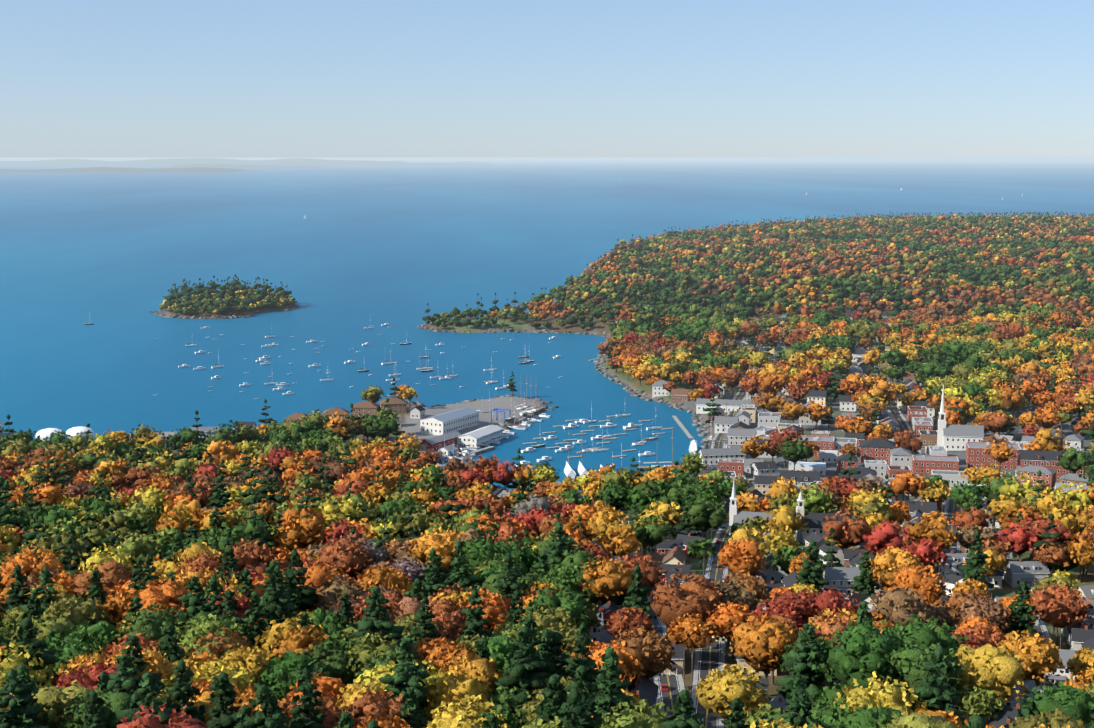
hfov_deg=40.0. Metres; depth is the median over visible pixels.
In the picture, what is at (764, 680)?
house
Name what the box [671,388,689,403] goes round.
boathouse
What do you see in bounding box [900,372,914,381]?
house
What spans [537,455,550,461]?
lobster boat
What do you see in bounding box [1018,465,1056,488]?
town block
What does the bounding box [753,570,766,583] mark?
house
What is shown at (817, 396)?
house
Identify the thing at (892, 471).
town block
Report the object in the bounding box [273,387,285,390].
lobster boat
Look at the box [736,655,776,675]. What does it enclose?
house
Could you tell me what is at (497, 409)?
travel lift
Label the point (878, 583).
house
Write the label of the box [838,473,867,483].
house
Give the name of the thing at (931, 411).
house
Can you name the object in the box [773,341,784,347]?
house
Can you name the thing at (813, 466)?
shops
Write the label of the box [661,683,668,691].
car
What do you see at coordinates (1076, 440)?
house
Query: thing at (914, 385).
house
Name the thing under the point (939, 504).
town block
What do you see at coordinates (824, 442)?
brick block
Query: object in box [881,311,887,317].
house
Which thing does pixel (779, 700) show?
house
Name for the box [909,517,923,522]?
house
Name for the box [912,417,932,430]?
town block
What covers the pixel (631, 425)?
cruiser
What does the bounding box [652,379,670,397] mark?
house
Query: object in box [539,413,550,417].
motorboat
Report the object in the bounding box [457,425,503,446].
boat shed
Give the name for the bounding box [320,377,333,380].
sailboat
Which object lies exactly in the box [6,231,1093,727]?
terrain
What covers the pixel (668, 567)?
house
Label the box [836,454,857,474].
town block
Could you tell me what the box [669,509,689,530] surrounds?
house
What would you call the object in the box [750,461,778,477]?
town block
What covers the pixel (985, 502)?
house
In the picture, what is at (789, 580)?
house
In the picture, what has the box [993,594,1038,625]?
house
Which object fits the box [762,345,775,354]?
house
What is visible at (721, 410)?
town block
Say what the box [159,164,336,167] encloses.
island
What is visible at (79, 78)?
sky
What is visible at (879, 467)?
town block
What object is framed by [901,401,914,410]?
house
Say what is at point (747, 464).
commercial building
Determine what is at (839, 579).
house
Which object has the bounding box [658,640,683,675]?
house
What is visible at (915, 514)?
house
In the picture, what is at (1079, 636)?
house
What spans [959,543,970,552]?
house
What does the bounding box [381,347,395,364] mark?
ketch
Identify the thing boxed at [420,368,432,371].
sailboat
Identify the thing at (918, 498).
house
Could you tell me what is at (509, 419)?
sailboat
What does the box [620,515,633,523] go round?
house
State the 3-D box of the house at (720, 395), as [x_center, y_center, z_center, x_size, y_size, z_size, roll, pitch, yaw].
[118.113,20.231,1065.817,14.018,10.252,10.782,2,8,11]
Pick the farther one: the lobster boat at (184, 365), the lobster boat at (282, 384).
the lobster boat at (184, 365)
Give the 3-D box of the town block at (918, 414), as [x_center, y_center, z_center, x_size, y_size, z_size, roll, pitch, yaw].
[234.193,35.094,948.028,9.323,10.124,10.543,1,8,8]
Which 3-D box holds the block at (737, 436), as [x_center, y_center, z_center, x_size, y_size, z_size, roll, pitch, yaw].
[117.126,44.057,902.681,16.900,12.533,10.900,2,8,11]
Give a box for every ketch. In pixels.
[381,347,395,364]
[416,356,432,369]
[508,412,526,429]
[612,443,622,467]
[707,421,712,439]
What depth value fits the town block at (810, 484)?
756.80 m
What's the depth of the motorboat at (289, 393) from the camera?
1112.52 m
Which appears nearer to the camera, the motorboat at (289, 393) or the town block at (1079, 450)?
the town block at (1079, 450)
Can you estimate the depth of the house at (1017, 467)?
798.50 m
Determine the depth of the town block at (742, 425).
922.33 m
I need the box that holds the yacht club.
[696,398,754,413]
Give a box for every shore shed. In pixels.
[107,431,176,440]
[189,427,219,437]
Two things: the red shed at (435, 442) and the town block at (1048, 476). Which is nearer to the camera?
the town block at (1048, 476)
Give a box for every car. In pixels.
[655,625,662,631]
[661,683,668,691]
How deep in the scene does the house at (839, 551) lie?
592.80 m
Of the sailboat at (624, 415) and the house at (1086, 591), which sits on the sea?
the sailboat at (624, 415)
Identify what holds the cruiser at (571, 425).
on the sea
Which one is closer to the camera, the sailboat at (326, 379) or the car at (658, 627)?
the car at (658, 627)
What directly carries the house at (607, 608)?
on the terrain at (484, 407)
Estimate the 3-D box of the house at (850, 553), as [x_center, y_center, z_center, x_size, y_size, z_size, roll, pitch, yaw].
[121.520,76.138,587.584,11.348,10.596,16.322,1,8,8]
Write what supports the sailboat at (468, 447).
on the sea
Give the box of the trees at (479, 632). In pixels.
[0,521,1093,727]
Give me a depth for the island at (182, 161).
30231.52 m
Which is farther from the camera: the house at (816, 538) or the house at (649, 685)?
the house at (816, 538)
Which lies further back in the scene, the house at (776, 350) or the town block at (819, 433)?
the house at (776, 350)
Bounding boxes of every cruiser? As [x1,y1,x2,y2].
[459,450,475,456]
[563,423,578,428]
[600,422,616,427]
[623,422,636,428]
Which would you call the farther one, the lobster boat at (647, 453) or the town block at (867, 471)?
the lobster boat at (647, 453)
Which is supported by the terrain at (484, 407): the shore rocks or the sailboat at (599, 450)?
the shore rocks
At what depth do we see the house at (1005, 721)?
336.80 m
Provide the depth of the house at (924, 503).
708.14 m
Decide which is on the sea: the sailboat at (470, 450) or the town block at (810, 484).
the sailboat at (470, 450)
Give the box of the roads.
[406,316,1056,727]
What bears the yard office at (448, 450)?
on the terrain at (484, 407)
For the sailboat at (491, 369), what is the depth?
1237.39 m
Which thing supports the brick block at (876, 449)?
on the terrain at (484, 407)
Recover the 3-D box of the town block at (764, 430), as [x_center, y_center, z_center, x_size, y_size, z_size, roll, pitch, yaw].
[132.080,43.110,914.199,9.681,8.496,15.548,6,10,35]
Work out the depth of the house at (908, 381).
1061.48 m
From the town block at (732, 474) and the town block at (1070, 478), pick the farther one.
the town block at (732, 474)
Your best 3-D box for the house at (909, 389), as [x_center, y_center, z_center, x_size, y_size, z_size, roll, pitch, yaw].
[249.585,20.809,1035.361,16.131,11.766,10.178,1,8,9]
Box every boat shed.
[420,407,478,434]
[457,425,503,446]
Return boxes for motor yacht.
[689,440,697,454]
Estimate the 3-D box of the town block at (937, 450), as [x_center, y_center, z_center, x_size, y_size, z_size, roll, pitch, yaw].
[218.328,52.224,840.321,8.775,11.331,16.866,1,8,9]
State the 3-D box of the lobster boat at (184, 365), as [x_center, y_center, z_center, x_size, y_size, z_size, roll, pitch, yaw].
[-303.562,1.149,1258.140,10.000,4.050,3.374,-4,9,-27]
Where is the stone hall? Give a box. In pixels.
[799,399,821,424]
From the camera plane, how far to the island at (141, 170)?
17138.96 m
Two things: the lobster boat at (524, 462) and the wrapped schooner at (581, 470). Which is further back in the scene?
the lobster boat at (524, 462)
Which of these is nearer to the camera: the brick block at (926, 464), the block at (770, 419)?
the brick block at (926, 464)
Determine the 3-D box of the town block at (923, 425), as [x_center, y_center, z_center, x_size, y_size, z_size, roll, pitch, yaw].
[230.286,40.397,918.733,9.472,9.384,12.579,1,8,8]
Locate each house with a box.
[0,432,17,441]
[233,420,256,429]
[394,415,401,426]
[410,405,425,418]
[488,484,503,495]
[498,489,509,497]
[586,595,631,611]
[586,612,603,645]
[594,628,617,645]
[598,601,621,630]
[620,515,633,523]
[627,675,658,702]
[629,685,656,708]
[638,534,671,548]
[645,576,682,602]
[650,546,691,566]
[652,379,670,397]
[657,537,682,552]
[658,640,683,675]
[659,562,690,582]
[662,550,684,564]
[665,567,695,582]
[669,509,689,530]
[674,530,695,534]
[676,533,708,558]
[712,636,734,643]
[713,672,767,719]
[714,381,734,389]
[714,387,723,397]
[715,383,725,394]
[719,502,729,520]
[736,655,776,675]
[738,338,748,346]
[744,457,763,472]
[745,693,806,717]
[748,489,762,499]
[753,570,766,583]
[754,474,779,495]
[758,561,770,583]
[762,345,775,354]
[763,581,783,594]
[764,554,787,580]
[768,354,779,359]
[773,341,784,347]
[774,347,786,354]
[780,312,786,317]
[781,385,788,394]
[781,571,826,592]
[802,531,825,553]
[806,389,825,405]
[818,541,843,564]
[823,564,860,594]
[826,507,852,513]
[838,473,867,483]
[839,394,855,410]
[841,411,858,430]
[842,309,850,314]
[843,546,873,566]
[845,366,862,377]
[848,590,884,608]
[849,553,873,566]
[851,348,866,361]
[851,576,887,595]
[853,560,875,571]
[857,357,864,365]
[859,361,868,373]
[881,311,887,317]
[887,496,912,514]
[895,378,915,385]
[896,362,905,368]
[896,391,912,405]
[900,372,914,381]
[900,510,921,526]
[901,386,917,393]
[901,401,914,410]
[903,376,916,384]
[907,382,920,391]
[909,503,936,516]
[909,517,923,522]
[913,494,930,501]
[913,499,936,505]
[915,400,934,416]
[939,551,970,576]
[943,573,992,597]
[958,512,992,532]
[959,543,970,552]
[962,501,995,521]
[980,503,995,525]
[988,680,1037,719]
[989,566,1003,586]
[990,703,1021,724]
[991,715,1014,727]
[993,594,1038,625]
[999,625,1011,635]
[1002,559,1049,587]
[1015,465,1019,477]
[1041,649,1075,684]
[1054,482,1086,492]
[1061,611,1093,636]
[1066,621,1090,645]
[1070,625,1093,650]
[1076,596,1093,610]
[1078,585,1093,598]
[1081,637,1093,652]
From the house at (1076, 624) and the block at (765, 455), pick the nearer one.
the house at (1076, 624)
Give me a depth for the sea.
2506.75 m
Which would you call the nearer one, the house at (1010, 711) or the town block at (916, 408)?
the house at (1010, 711)
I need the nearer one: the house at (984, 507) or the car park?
the house at (984, 507)
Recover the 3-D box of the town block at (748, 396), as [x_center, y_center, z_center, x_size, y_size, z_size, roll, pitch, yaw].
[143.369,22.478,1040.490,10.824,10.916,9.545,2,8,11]
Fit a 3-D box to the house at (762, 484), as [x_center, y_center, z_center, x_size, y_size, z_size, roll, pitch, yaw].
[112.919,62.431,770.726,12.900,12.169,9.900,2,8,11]
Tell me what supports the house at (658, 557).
on the terrain at (484, 407)
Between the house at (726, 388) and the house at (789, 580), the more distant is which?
the house at (726, 388)
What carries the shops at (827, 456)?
on the terrain at (484, 407)
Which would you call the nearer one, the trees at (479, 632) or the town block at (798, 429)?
the trees at (479, 632)
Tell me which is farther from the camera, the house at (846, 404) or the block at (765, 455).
the house at (846, 404)
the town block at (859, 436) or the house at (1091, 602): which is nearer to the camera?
the house at (1091, 602)
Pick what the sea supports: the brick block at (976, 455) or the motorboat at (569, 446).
the motorboat at (569, 446)
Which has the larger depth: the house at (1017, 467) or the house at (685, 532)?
the house at (1017, 467)
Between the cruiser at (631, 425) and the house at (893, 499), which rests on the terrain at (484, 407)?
the house at (893, 499)
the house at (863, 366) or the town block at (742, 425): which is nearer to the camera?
the town block at (742, 425)
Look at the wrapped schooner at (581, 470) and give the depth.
826.95 m
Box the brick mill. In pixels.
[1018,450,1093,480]
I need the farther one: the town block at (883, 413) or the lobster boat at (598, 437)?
the town block at (883, 413)
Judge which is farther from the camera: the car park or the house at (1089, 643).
the car park
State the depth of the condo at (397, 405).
1003.71 m
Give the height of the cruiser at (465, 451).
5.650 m
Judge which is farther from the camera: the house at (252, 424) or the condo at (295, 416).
the condo at (295, 416)
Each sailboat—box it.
[211,352,223,367]
[264,373,277,384]
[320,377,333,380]
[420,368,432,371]
[447,439,463,459]
[460,435,476,449]
[466,447,483,452]
[484,360,495,370]
[505,405,514,421]
[519,400,526,415]
[522,401,536,422]
[531,442,544,447]
[583,400,596,423]
[592,427,608,451]
[616,412,630,416]
[632,430,645,444]
[644,427,656,439]
[646,425,661,429]
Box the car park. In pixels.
[686,466,745,481]
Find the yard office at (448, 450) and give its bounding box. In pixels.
[437,444,456,455]
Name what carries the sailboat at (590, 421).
on the sea
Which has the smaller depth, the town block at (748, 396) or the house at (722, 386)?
the town block at (748, 396)
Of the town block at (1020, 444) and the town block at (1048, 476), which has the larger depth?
the town block at (1020, 444)
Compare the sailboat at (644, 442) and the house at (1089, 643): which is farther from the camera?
the sailboat at (644, 442)
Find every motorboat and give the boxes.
[283,391,293,394]
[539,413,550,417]
[544,435,556,439]
[555,447,567,451]
[565,445,573,448]
[573,440,585,444]
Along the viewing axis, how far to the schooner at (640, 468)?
843.14 m
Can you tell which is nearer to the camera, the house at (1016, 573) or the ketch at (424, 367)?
the house at (1016, 573)
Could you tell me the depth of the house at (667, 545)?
609.47 m
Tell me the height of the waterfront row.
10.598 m
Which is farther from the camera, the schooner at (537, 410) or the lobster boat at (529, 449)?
the schooner at (537, 410)
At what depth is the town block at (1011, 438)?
870.05 m
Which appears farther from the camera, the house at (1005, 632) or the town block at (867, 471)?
the town block at (867, 471)
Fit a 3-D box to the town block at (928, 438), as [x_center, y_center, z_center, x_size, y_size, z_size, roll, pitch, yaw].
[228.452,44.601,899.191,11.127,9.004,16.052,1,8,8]
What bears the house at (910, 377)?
on the terrain at (484, 407)
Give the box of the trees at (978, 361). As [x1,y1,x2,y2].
[0,299,1093,587]
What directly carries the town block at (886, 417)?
on the terrain at (484, 407)
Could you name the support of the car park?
on the roads
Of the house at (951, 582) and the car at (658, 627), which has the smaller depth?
the car at (658, 627)
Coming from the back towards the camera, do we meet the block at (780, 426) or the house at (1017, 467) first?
the block at (780, 426)
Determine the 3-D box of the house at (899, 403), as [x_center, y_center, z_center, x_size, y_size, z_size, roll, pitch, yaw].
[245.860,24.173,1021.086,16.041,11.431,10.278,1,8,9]
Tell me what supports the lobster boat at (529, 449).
on the sea
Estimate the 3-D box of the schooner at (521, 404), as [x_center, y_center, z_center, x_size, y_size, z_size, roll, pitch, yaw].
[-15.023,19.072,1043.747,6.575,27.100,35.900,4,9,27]
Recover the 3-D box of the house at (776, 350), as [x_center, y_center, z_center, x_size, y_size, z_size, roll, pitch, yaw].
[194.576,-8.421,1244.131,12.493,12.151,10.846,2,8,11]
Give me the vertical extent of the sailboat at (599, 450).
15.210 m
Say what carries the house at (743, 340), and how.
on the terrain at (484, 407)
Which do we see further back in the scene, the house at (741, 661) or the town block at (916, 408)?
the town block at (916, 408)
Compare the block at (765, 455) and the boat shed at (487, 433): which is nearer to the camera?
the block at (765, 455)
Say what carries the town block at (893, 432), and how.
on the terrain at (484, 407)
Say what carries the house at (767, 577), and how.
on the terrain at (484, 407)
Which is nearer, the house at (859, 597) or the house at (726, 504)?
the house at (859, 597)
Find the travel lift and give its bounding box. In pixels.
[491,408,510,422]
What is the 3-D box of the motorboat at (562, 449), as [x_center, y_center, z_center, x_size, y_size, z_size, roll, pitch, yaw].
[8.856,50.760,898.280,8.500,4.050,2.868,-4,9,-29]
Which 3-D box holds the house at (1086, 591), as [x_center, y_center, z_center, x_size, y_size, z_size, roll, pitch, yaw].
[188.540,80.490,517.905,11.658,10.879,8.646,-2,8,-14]
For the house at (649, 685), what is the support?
on the terrain at (484, 407)
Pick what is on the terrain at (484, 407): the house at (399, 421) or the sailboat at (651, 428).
the house at (399, 421)
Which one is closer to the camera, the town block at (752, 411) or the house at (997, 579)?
the house at (997, 579)
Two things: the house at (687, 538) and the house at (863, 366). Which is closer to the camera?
the house at (687, 538)
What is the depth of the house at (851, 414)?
941.42 m
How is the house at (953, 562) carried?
on the terrain at (484, 407)
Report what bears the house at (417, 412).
on the terrain at (484, 407)
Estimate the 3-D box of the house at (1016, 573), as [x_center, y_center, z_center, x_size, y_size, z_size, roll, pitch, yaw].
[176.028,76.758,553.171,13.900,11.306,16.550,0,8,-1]
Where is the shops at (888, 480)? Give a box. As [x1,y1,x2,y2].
[880,477,910,495]
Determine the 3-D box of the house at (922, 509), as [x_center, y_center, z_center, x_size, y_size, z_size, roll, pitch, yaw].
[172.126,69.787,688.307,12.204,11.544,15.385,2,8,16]
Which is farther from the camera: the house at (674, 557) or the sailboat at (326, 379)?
the sailboat at (326, 379)
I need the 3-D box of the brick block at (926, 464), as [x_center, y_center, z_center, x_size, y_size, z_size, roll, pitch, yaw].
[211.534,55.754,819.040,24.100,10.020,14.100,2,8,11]
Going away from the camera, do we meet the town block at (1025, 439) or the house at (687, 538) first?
the house at (687, 538)
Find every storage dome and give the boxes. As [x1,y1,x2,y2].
[36,428,64,440]
[65,426,93,440]
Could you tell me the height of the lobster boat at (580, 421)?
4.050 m
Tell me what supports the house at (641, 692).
on the terrain at (484, 407)
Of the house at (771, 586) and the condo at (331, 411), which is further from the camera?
the condo at (331, 411)
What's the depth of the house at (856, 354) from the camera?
1197.47 m
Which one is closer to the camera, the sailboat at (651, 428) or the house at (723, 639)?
the house at (723, 639)
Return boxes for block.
[707,406,724,423]
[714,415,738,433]
[718,459,743,476]
[719,471,735,481]
[726,444,740,447]
[727,427,756,444]
[729,421,750,428]
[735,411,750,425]
[737,407,756,422]
[746,390,761,399]
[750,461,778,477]
[752,438,775,457]
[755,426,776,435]
[756,434,772,439]
[758,412,780,427]
[777,423,800,432]
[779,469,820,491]
[783,425,804,443]
[799,435,833,457]
[807,481,820,488]
[811,430,829,435]
[834,437,856,450]
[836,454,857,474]
[844,467,876,476]
[845,432,864,448]
[859,473,883,483]
[860,436,897,463]
[864,460,886,476]
[877,411,893,422]
[879,413,897,425]
[883,420,899,429]
[886,427,900,439]
[887,465,910,477]
[890,447,912,469]
[907,406,926,421]
[910,411,926,425]
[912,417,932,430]
[912,455,958,474]
[915,422,932,435]
[918,430,937,445]
[928,446,946,455]
[931,499,941,511]
[965,442,1020,469]
[995,435,1014,440]
[1009,441,1022,449]
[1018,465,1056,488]
[1021,436,1035,449]
[1058,474,1091,488]
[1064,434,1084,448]
[1066,447,1090,451]
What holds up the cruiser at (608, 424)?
on the sea
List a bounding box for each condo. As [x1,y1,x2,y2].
[283,412,308,421]
[322,406,349,419]
[351,400,379,416]
[379,396,406,413]
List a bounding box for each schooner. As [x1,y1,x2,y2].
[510,383,536,410]
[526,385,545,414]
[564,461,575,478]
[577,461,587,477]
[636,424,678,471]
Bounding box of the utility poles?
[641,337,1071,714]
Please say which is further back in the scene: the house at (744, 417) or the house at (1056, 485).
the house at (744, 417)
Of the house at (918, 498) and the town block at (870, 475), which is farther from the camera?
the town block at (870, 475)
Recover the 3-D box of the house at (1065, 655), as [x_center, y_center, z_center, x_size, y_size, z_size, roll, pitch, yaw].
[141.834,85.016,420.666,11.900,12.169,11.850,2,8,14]
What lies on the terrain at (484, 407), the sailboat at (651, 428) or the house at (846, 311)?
the house at (846, 311)
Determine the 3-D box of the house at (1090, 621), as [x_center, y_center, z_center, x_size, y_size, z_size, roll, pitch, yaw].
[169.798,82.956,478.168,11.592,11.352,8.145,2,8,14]
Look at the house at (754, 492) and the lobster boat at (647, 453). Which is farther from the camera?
the lobster boat at (647, 453)
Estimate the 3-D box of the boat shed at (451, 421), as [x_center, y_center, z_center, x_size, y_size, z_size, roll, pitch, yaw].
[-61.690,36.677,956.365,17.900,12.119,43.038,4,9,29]
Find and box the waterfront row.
[698,448,744,464]
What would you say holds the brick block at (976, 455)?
on the terrain at (484, 407)
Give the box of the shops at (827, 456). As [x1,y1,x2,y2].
[819,450,842,462]
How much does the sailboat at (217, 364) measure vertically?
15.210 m
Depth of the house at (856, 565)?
557.82 m
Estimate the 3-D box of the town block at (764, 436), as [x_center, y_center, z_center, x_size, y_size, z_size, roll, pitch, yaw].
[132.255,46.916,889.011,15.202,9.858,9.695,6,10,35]
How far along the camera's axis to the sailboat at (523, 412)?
1010.60 m
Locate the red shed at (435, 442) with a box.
[420,431,461,450]
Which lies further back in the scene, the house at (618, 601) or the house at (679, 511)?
the house at (679, 511)
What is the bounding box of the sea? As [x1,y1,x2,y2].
[0,158,1093,497]
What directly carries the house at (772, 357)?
on the terrain at (484, 407)
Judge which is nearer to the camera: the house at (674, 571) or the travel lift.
the house at (674, 571)
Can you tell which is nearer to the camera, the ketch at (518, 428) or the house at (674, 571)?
the house at (674, 571)
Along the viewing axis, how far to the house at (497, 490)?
750.92 m
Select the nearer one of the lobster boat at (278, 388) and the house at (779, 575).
the house at (779, 575)
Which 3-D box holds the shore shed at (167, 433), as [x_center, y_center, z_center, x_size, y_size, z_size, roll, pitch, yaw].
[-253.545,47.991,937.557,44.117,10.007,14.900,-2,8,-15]
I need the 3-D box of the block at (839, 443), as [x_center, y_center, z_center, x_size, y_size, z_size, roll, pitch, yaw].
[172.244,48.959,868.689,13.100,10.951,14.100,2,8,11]
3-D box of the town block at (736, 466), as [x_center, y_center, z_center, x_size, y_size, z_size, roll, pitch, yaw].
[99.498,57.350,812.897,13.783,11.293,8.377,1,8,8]
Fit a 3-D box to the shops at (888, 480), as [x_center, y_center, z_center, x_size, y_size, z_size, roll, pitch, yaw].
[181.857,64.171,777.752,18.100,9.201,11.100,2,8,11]
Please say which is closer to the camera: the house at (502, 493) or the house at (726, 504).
the house at (726, 504)
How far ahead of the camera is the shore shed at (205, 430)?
939.34 m
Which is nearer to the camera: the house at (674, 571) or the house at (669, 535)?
the house at (674, 571)
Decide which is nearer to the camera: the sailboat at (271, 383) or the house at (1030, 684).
the house at (1030, 684)
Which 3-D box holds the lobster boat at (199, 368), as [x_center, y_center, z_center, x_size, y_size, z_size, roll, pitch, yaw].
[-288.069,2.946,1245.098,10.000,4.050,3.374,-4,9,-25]
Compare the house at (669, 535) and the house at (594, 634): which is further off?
the house at (669, 535)
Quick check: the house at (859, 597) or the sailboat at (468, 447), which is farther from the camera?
the sailboat at (468, 447)
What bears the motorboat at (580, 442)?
on the sea
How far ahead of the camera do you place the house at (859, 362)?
1166.65 m
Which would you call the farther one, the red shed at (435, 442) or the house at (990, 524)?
the red shed at (435, 442)
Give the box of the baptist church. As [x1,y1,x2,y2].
[937,382,983,450]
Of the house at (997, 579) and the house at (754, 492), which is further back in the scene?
the house at (754, 492)
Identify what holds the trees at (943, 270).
on the terrain at (484, 407)
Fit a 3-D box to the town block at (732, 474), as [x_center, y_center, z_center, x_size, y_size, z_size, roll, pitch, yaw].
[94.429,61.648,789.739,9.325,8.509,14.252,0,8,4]
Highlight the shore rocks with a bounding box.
[72,282,716,498]
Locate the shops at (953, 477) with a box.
[931,470,1010,486]
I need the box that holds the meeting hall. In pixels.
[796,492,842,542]
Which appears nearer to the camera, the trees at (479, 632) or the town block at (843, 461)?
the trees at (479, 632)
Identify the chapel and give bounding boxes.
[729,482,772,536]
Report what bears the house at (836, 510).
on the terrain at (484, 407)
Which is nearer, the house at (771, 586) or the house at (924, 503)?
the house at (771, 586)
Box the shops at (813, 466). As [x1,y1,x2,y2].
[789,461,825,474]
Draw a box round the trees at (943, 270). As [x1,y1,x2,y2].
[159,211,1093,331]
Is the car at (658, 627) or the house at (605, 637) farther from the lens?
the car at (658, 627)
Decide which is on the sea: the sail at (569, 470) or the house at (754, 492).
the sail at (569, 470)
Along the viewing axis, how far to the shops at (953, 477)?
786.84 m
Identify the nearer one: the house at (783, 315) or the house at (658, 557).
the house at (658, 557)
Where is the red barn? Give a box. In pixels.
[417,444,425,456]
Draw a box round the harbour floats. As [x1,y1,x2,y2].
[437,359,692,465]
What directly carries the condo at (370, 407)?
on the terrain at (484, 407)
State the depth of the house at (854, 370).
1128.54 m
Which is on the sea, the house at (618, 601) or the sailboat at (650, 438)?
the sailboat at (650, 438)
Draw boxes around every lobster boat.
[178,364,189,367]
[193,366,204,369]
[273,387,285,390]
[276,382,288,385]
[515,461,529,466]
[521,446,535,452]
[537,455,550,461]
[575,419,587,423]
[591,435,604,439]
[638,451,654,456]
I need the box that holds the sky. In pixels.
[0,0,1093,157]
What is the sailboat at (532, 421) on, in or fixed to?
on the sea
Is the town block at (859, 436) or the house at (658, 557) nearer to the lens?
the house at (658, 557)
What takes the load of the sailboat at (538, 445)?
on the sea
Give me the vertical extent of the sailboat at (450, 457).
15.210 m
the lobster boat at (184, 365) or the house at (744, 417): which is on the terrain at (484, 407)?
the house at (744, 417)
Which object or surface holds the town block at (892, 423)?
on the terrain at (484, 407)
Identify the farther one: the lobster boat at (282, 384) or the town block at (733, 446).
the lobster boat at (282, 384)
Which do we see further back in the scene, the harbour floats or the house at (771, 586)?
the harbour floats
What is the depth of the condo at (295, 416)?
971.66 m
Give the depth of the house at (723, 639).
458.79 m
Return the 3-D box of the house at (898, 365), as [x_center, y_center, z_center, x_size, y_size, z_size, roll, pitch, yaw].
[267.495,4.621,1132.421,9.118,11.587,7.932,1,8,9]
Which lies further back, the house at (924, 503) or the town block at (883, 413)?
the town block at (883, 413)
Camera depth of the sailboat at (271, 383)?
1162.67 m
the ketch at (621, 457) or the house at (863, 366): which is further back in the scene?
the house at (863, 366)
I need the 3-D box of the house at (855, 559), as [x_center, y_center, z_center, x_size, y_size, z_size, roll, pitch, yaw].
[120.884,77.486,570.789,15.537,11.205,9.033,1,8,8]

